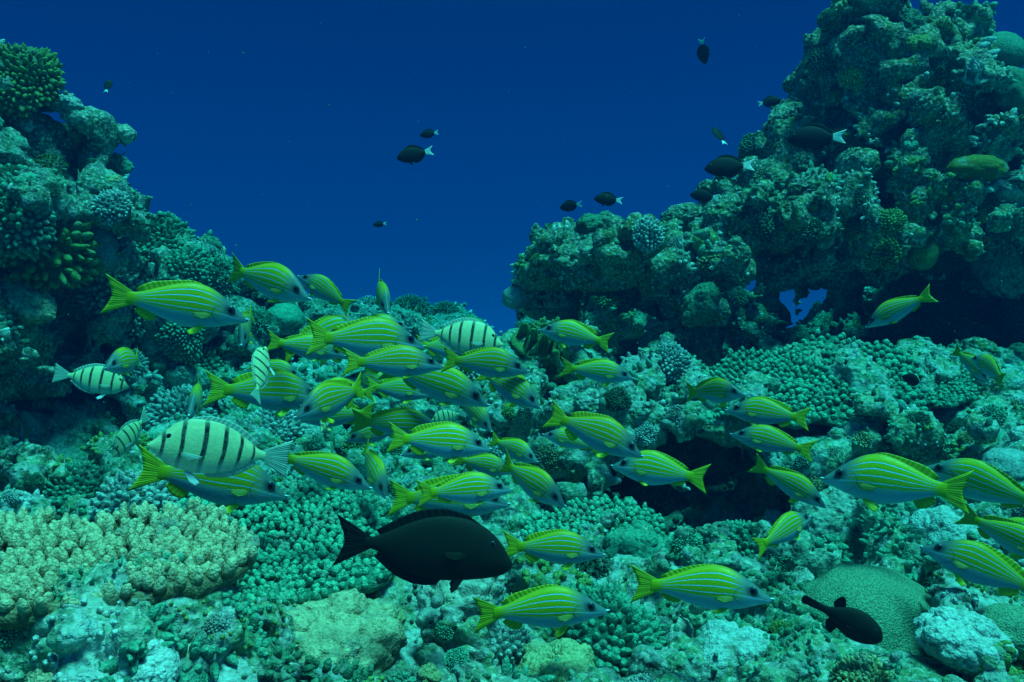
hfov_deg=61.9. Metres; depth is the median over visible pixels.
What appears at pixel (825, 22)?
knobbed coral
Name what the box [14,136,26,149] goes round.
mound coral
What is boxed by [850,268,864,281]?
knobbed coral
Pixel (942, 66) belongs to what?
knobbed coral
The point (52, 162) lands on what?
branching coral
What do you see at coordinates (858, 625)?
black fish
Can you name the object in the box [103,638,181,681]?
lobed coral
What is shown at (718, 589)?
striped snapper
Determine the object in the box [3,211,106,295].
knobbed coral
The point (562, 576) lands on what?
coral growth
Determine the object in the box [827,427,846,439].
reef boulder
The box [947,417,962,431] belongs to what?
knobbed coral
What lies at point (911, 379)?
dark damselfish
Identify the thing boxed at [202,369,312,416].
striped snapper
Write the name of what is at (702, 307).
lobed coral
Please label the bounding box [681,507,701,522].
lobed coral
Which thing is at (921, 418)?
knobbed coral
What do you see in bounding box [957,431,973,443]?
knobbed coral
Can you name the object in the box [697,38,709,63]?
dark damselfish
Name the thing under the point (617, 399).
knobbed coral
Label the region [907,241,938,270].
mound coral
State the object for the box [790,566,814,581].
reef boulder
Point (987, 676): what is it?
reef boulder
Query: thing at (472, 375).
knobbed coral
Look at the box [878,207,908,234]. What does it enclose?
knobbed coral
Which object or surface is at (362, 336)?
striped snapper
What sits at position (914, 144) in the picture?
mound coral
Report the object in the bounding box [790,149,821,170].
reef boulder
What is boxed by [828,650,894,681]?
knobbed coral
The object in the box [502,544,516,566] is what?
reef boulder
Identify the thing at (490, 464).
striped snapper
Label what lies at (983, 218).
lobed coral
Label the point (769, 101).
dark damselfish
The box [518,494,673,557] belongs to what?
table coral
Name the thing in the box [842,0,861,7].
lobed coral
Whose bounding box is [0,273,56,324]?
lobed coral
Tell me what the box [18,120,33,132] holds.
lobed coral
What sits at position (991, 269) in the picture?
reef boulder
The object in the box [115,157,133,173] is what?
lobed coral
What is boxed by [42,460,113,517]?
knobbed coral
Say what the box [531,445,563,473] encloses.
knobbed coral
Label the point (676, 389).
lettuce coral
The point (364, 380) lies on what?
striped snapper
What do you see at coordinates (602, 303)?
knobbed coral
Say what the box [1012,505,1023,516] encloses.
knobbed coral
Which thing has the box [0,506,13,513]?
reef boulder
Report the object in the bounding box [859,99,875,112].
reef boulder
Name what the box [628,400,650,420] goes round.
reef boulder
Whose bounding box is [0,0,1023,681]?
coral growth
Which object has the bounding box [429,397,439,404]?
lobed coral
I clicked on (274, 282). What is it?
striped snapper
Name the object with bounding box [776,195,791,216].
reef boulder
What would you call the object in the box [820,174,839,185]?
lobed coral
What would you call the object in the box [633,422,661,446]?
knobbed coral
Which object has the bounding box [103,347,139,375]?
striped snapper
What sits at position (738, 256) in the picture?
reef boulder
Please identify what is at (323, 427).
coral
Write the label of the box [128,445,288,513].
striped snapper
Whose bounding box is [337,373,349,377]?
reef boulder
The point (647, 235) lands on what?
knobbed coral
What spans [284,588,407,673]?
lobed coral
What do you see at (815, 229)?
knobbed coral
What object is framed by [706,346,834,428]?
table coral
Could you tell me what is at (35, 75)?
knobbed coral
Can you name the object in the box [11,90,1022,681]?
coral growth
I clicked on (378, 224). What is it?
dark damselfish
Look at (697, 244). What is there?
mound coral
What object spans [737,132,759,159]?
knobbed coral
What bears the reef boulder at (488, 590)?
on the seabed
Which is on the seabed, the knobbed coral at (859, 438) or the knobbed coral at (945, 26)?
the knobbed coral at (859, 438)
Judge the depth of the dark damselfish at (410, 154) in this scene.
2.30 m
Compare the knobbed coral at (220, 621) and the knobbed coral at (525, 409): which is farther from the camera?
the knobbed coral at (525, 409)
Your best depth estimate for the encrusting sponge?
2.48 m
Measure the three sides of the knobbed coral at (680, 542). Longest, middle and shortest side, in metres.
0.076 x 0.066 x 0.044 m
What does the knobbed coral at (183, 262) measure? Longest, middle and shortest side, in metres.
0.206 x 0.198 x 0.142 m
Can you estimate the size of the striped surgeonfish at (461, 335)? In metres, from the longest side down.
0.176 x 0.090 x 0.030 m
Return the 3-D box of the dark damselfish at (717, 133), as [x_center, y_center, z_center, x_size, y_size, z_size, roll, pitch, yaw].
[0.705,-0.697,2.900,0.047,0.092,0.018,-4,-35,-28]
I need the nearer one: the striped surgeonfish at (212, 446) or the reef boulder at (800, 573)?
the striped surgeonfish at (212, 446)
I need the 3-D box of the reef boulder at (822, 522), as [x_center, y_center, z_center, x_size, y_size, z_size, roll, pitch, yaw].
[0.786,0.445,2.057,0.231,0.279,0.179,7,-32,11]
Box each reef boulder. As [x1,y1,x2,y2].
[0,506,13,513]
[0,650,24,681]
[77,667,109,681]
[117,125,136,143]
[218,396,246,413]
[266,341,284,359]
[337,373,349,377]
[375,495,392,506]
[401,457,415,471]
[415,574,505,621]
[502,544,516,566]
[559,256,578,276]
[561,217,573,223]
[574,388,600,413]
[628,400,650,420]
[657,671,684,681]
[660,202,703,225]
[670,614,693,637]
[695,179,712,192]
[696,374,710,383]
[702,193,746,229]
[721,244,751,266]
[767,102,797,125]
[770,169,789,192]
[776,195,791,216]
[778,590,808,613]
[782,71,795,92]
[786,176,816,195]
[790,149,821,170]
[790,485,856,538]
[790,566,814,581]
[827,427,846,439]
[833,147,880,178]
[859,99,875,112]
[905,86,945,127]
[921,168,940,183]
[936,101,966,125]
[940,432,958,460]
[942,674,965,681]
[961,337,1000,356]
[971,248,1023,298]
[973,670,997,681]
[1002,390,1023,405]
[1009,425,1023,440]
[1012,673,1023,681]
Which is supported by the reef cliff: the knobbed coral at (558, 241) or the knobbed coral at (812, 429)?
the knobbed coral at (558, 241)
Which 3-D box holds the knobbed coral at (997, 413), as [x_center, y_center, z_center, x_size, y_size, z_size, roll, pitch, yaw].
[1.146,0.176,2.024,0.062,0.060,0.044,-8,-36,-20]
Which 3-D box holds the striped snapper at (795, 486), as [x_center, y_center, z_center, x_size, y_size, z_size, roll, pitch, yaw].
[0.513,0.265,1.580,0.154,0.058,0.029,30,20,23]
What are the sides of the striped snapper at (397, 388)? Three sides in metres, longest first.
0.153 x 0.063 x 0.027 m
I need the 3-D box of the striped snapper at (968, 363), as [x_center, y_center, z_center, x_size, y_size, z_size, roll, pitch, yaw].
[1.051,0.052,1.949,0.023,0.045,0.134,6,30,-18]
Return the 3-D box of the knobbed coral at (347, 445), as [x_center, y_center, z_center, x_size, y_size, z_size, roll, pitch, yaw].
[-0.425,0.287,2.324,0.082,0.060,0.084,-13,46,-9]
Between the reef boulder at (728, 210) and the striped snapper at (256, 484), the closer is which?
the striped snapper at (256, 484)
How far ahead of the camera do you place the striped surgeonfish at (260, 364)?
1.65 m
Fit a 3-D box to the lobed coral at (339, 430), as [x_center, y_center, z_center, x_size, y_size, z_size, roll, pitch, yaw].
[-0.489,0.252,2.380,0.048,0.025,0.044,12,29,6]
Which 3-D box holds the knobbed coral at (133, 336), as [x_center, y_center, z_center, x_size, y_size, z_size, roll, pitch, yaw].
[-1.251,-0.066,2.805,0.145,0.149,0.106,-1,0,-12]
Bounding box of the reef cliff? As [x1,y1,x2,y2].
[511,0,1023,365]
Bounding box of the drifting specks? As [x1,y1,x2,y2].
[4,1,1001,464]
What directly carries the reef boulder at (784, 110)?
on the reef cliff
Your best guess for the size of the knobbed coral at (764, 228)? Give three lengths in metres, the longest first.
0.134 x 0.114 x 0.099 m
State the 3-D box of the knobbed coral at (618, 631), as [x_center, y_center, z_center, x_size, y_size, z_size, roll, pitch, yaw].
[0.137,0.494,1.443,0.258,0.150,0.226,-1,25,14]
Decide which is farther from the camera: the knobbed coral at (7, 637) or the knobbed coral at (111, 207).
the knobbed coral at (111, 207)
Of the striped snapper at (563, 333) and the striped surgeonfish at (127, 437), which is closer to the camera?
the striped surgeonfish at (127, 437)
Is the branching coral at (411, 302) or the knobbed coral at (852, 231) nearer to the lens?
the knobbed coral at (852, 231)
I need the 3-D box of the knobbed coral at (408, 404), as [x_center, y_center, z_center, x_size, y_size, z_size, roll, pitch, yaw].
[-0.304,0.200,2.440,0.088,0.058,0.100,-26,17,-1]
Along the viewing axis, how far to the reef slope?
2.58 m
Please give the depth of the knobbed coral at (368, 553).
1.42 m
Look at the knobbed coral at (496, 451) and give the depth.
2.13 m
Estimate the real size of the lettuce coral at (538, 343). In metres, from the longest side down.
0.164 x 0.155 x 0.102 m
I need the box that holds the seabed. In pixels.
[0,315,1023,681]
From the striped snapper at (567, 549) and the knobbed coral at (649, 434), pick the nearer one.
the striped snapper at (567, 549)
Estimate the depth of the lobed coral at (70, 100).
2.52 m
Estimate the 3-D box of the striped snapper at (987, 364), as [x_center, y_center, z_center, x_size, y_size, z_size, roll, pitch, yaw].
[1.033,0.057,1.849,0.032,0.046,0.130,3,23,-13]
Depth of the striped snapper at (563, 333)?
1.99 m
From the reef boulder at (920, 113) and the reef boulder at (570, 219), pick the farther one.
the reef boulder at (570, 219)
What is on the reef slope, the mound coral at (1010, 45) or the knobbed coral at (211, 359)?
the knobbed coral at (211, 359)
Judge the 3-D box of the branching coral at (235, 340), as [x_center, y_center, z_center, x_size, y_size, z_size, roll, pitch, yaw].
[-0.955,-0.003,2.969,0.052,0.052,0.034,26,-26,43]
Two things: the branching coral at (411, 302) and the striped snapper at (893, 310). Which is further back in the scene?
the branching coral at (411, 302)
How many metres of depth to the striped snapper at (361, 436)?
1.89 m
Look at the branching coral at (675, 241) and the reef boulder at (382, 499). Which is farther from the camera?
the branching coral at (675, 241)
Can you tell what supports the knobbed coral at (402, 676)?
on the seabed
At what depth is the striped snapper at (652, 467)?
1.61 m
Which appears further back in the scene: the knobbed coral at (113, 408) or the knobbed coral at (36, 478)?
the knobbed coral at (113, 408)
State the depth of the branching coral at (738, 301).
3.98 m
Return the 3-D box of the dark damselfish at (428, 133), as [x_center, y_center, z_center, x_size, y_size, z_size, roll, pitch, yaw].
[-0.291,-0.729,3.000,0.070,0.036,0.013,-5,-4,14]
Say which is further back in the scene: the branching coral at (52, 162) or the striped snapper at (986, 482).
the branching coral at (52, 162)
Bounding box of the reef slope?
[0,76,475,491]
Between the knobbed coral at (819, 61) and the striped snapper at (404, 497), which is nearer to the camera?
the striped snapper at (404, 497)
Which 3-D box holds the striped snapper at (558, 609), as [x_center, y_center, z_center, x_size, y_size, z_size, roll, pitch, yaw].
[0.042,0.385,1.220,0.197,0.074,0.039,-2,2,-1]
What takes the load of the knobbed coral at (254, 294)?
on the reef slope
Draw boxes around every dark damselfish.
[104,79,112,91]
[373,221,385,227]
[397,145,433,164]
[420,129,438,138]
[560,200,581,211]
[594,192,622,205]
[690,188,719,202]
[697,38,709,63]
[704,154,754,179]
[712,127,727,144]
[757,96,780,107]
[787,123,846,152]
[902,373,924,385]
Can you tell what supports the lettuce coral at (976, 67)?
on the reef cliff
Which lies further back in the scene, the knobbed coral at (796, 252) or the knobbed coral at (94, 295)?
the knobbed coral at (796, 252)
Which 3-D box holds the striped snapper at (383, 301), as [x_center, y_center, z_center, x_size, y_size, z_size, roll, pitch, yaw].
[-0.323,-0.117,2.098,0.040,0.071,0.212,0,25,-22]
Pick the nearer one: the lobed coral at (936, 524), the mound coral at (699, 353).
the lobed coral at (936, 524)
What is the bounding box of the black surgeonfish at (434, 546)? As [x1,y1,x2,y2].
[331,508,511,592]
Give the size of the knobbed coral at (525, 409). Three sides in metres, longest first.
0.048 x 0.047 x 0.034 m
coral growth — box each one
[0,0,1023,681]
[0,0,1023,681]
[0,3,1023,681]
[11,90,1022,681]
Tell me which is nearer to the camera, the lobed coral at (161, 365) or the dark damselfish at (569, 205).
the dark damselfish at (569, 205)
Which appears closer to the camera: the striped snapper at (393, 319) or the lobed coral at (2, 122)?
the striped snapper at (393, 319)
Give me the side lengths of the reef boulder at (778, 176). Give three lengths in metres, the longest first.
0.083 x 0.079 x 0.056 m
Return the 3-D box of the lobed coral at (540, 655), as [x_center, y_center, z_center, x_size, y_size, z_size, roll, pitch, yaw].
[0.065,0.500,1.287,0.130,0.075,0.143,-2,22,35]
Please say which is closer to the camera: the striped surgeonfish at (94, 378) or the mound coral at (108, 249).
the striped surgeonfish at (94, 378)
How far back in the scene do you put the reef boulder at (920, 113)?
2.56 m
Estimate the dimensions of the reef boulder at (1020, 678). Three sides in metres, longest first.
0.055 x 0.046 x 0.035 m
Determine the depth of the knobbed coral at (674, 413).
2.04 m
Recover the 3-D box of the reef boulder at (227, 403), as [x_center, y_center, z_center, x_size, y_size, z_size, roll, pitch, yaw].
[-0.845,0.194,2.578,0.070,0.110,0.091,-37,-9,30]
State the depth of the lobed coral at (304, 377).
2.79 m
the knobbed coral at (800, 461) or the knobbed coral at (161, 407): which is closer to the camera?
the knobbed coral at (800, 461)
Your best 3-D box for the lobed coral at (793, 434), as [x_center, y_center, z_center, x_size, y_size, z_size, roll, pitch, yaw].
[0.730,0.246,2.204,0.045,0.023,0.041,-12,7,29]
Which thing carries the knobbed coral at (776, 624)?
on the seabed
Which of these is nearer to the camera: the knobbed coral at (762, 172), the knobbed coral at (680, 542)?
the knobbed coral at (680, 542)
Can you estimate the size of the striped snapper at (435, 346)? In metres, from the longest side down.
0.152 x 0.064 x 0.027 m
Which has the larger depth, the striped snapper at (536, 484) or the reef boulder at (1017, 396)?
the reef boulder at (1017, 396)
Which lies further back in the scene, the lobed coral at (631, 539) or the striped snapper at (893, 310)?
the striped snapper at (893, 310)
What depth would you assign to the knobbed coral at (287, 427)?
2.28 m
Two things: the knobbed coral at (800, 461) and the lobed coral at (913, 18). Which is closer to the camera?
the knobbed coral at (800, 461)
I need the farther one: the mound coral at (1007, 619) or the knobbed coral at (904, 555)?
the knobbed coral at (904, 555)
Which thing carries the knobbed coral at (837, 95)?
on the reef cliff
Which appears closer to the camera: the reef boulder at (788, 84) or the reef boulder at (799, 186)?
the reef boulder at (799, 186)
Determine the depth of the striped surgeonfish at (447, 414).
2.10 m
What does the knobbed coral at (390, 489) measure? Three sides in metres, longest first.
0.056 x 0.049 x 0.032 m
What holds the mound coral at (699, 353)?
on the seabed
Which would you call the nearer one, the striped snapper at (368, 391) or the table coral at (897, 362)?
the striped snapper at (368, 391)
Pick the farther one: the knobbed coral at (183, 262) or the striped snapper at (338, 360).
the knobbed coral at (183, 262)
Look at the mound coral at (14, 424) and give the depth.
2.49 m
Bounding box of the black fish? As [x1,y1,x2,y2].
[801,595,882,644]
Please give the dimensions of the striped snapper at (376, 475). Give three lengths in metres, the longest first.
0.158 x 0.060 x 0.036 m
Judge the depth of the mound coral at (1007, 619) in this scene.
1.28 m
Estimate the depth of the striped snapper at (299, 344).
1.94 m
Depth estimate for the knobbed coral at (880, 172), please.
2.72 m
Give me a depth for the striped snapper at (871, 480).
1.47 m
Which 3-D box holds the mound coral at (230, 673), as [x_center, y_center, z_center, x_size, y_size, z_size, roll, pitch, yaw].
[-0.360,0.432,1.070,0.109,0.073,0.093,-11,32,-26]
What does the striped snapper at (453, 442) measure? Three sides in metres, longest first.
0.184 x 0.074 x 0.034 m
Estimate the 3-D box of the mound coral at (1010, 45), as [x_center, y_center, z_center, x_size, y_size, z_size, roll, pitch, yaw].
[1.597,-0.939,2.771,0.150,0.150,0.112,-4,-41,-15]
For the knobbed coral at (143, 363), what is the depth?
2.73 m
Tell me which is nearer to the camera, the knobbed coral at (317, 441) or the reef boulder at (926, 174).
the knobbed coral at (317, 441)
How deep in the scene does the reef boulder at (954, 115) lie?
2.55 m
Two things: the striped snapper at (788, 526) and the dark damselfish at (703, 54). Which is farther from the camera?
the dark damselfish at (703, 54)
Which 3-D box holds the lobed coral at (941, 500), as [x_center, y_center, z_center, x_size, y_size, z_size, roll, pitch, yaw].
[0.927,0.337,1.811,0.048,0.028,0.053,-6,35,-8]
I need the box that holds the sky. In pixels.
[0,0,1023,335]
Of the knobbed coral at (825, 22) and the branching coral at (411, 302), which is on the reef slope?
the branching coral at (411, 302)
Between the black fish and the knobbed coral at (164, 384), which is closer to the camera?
the black fish
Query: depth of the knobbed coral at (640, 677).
1.25 m
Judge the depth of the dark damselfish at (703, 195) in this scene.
2.70 m
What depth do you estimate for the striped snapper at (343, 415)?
1.86 m
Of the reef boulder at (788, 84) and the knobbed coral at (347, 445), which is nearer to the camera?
the knobbed coral at (347, 445)
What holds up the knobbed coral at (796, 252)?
on the reef cliff
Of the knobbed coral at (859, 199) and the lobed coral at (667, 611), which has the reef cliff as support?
the knobbed coral at (859, 199)
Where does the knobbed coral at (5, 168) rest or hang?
on the reef slope
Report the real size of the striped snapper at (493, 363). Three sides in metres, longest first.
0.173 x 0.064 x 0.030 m
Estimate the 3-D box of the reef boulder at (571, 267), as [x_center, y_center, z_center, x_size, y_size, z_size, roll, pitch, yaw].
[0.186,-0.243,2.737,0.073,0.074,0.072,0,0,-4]
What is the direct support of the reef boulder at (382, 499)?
on the seabed
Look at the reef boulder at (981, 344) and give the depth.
2.66 m
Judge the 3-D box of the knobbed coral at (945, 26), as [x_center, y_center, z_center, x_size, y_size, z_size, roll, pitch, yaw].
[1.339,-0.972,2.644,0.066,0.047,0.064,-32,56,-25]
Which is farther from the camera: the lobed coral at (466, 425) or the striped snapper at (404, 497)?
the lobed coral at (466, 425)
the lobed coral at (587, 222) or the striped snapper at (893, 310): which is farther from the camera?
the lobed coral at (587, 222)
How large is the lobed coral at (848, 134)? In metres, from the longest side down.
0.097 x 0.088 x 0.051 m
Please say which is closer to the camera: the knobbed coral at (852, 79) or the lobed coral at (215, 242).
the knobbed coral at (852, 79)
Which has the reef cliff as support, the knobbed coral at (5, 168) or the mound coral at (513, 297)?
the mound coral at (513, 297)
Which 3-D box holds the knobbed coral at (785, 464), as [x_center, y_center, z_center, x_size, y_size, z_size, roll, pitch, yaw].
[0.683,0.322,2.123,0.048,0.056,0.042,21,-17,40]
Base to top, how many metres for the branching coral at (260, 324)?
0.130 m
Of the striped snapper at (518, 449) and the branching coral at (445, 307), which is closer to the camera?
the striped snapper at (518, 449)
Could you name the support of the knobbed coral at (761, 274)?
on the reef cliff
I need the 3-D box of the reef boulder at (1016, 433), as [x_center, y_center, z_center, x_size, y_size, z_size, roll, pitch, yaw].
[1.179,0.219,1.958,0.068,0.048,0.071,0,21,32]
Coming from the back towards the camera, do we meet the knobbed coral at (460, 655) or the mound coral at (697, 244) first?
the mound coral at (697, 244)
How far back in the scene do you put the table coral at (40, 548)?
1.15 m
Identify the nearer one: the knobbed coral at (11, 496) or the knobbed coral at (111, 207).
the knobbed coral at (11, 496)
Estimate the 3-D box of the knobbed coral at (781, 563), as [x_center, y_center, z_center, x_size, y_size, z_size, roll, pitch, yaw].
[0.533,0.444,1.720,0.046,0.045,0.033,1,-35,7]
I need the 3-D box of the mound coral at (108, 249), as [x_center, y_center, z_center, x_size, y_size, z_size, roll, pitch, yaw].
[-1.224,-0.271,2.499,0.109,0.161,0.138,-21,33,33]
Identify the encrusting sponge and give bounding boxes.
[946,154,1008,181]
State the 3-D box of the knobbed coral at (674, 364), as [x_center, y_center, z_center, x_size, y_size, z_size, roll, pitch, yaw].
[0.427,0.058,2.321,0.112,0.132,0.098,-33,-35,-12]
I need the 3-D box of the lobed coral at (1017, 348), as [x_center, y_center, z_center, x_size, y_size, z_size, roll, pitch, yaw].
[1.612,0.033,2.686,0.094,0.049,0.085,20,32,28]
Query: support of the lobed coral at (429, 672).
on the seabed
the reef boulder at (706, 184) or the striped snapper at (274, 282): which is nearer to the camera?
the striped snapper at (274, 282)
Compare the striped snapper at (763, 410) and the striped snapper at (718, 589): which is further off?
the striped snapper at (763, 410)
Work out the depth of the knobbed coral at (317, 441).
2.30 m
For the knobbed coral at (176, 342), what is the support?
on the seabed
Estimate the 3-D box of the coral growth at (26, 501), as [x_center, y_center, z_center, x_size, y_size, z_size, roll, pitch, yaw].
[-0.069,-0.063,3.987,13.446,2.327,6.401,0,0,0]
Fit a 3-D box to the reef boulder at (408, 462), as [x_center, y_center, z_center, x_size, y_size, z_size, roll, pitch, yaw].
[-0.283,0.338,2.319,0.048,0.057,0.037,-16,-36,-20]
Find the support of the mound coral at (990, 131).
on the reef cliff
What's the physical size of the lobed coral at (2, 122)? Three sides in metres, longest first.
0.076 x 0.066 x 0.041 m
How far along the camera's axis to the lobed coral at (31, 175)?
2.25 m
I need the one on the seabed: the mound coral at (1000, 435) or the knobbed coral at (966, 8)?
the mound coral at (1000, 435)
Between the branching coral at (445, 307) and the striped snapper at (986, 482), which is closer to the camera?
the striped snapper at (986, 482)
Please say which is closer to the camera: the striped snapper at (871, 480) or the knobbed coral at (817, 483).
the striped snapper at (871, 480)
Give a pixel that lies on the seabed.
(722, 453)
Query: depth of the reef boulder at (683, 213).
2.91 m
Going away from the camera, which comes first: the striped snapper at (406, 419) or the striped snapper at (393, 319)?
the striped snapper at (406, 419)
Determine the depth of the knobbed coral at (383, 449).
2.32 m
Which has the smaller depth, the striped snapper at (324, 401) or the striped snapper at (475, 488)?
the striped snapper at (475, 488)
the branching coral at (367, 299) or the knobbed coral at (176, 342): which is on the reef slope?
the branching coral at (367, 299)
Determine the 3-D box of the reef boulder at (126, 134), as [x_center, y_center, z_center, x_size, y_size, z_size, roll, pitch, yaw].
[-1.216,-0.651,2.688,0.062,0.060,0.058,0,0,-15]
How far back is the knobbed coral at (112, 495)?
1.58 m
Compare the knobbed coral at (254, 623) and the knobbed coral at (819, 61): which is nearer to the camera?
the knobbed coral at (254, 623)
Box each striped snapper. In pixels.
[100,274,249,334]
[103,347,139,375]
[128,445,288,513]
[186,374,202,416]
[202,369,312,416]
[227,253,311,302]
[238,302,254,345]
[247,354,301,376]
[267,330,345,360]
[269,440,371,489]
[280,314,356,361]
[293,372,366,423]
[297,274,355,315]
[299,401,374,431]
[305,316,425,356]
[312,377,376,401]
[320,354,362,366]
[342,345,444,378]
[344,370,411,402]
[345,427,392,446]
[349,407,432,444]
[361,434,388,498]
[363,314,410,329]
[366,376,428,403]
[375,269,391,313]
[377,364,489,406]
[386,421,491,463]
[387,474,510,517]
[400,448,437,460]
[415,471,512,507]
[416,335,460,356]
[440,346,529,379]
[451,453,511,476]
[461,406,491,432]
[472,584,609,637]
[475,375,541,408]
[488,430,538,462]
[498,449,566,507]
[503,529,605,570]
[538,319,614,353]
[541,399,643,457]
[542,428,598,453]
[559,357,633,386]
[611,450,710,494]
[630,564,774,613]
[685,377,744,407]
[726,396,811,430]
[730,424,816,462]
[747,454,827,507]
[752,511,810,560]
[819,453,973,514]
[865,284,938,327]
[919,540,1023,595]
[926,458,1023,507]
[950,343,990,382]
[954,502,1023,558]
[971,354,1005,386]
[1007,517,1023,523]
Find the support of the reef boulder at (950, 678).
on the seabed
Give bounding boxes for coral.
[0,42,66,119]
[0,117,4,127]
[0,164,17,177]
[0,173,56,261]
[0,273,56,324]
[0,488,19,504]
[0,496,259,630]
[0,630,20,648]
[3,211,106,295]
[3,416,30,437]
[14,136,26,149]
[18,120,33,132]
[23,172,39,179]
[24,472,44,485]
[25,669,55,681]
[35,151,70,172]
[42,181,62,198]
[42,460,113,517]
[59,93,84,109]
[72,268,139,315]
[77,156,96,172]
[88,187,132,226]
[88,468,178,520]
[90,228,118,272]
[101,400,126,429]
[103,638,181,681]
[106,348,149,380]
[107,175,121,182]
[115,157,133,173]
[124,304,147,343]
[135,211,195,262]
[139,383,218,430]
[152,357,167,374]
[153,321,204,363]
[158,376,171,392]
[159,473,405,605]
[167,243,215,287]
[177,658,208,681]
[178,343,227,373]
[201,252,240,299]
[203,612,235,635]
[209,236,221,248]
[209,656,260,681]
[231,335,238,345]
[238,615,259,631]
[243,306,273,335]
[243,407,311,448]
[245,292,259,297]
[268,303,304,331]
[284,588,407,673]
[297,370,306,380]
[308,433,323,448]
[319,420,329,431]
[323,359,346,365]
[331,426,344,435]
[332,549,375,563]
[342,433,368,456]
[351,460,365,479]
[356,295,375,304]
[365,590,406,625]
[379,440,402,456]
[387,671,416,681]
[388,483,392,492]
[391,293,432,314]
[394,400,416,409]
[416,662,441,681]
[426,349,444,363]
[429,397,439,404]
[430,300,463,315]
[434,619,453,642]
[442,646,469,672]
[454,365,479,379]
[454,421,469,429]
[467,315,483,321]
[482,437,503,457]
[486,619,535,671]
[500,404,515,421]
[502,286,529,308]
[510,316,561,360]
[517,638,595,681]
[518,405,533,413]
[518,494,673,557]
[529,253,542,267]
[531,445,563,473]
[540,347,570,380]
[544,580,666,677]
[552,236,563,245]
[573,210,622,233]
[575,547,611,581]
[593,296,619,312]
[601,386,632,411]
[603,519,669,558]
[611,338,639,358]
[628,673,657,681]
[632,215,665,252]
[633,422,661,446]
[645,318,659,329]
[649,340,691,384]
[655,600,672,618]
[661,404,684,429]
[668,235,681,246]
[669,384,681,395]
[672,525,702,555]
[681,281,721,324]
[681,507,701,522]
[687,347,713,366]
[691,229,718,252]
[697,253,720,276]
[697,410,716,425]
[699,619,769,672]
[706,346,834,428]
[724,519,755,556]
[728,312,736,323]
[729,287,748,305]
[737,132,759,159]
[745,208,779,243]
[752,167,768,180]
[754,270,766,282]
[764,571,779,579]
[765,509,783,525]
[765,554,787,571]
[768,619,790,635]
[779,460,790,468]
[780,329,927,427]
[784,250,798,257]
[788,431,801,436]
[793,454,812,469]
[799,218,827,241]
[802,424,819,435]
[803,41,836,75]
[805,563,933,657]
[807,475,824,491]
[808,200,818,212]
[816,8,832,28]
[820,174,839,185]
[825,445,838,455]
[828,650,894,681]
[829,126,854,142]
[830,89,842,103]
[836,67,866,90]
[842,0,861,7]
[843,219,863,240]
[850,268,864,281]
[853,430,872,449]
[854,191,870,205]
[870,236,905,269]
[877,160,887,176]
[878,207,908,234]
[896,545,911,559]
[899,8,924,28]
[901,120,909,126]
[902,140,918,149]
[904,501,918,515]
[905,34,931,57]
[905,410,932,428]
[907,156,919,166]
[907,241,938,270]
[908,505,990,545]
[913,606,1018,673]
[919,572,932,588]
[921,368,980,408]
[929,55,952,77]
[931,19,954,35]
[936,496,953,507]
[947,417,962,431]
[956,3,972,19]
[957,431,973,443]
[959,55,988,84]
[977,208,989,222]
[979,403,1007,425]
[981,448,1023,479]
[982,122,1001,138]
[982,603,1023,659]
[989,66,1023,115]
[989,174,1023,203]
[990,31,1023,66]
[996,432,1004,440]
[1008,342,1023,357]
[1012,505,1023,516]
[1015,139,1023,160]
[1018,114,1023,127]
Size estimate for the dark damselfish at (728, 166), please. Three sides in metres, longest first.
0.128 x 0.066 x 0.025 m
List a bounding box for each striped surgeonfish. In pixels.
[52,363,128,399]
[112,408,149,456]
[147,416,292,485]
[250,346,274,405]
[419,317,502,353]
[432,408,465,421]
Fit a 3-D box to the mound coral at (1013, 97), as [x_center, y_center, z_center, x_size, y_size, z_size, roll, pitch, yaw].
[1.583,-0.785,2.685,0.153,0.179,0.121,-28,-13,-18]
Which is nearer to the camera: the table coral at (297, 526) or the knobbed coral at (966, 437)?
the table coral at (297, 526)
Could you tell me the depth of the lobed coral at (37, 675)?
1.01 m
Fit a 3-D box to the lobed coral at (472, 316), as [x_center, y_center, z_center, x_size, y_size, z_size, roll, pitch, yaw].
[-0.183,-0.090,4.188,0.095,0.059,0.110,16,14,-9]
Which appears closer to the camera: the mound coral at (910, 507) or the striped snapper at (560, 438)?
the striped snapper at (560, 438)
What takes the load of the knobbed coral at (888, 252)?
on the reef cliff
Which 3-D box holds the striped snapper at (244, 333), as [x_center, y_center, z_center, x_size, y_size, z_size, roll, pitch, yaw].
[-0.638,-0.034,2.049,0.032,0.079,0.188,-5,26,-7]
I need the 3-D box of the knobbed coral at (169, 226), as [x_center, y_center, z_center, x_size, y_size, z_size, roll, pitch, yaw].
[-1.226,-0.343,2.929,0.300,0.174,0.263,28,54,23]
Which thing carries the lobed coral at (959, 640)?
on the seabed

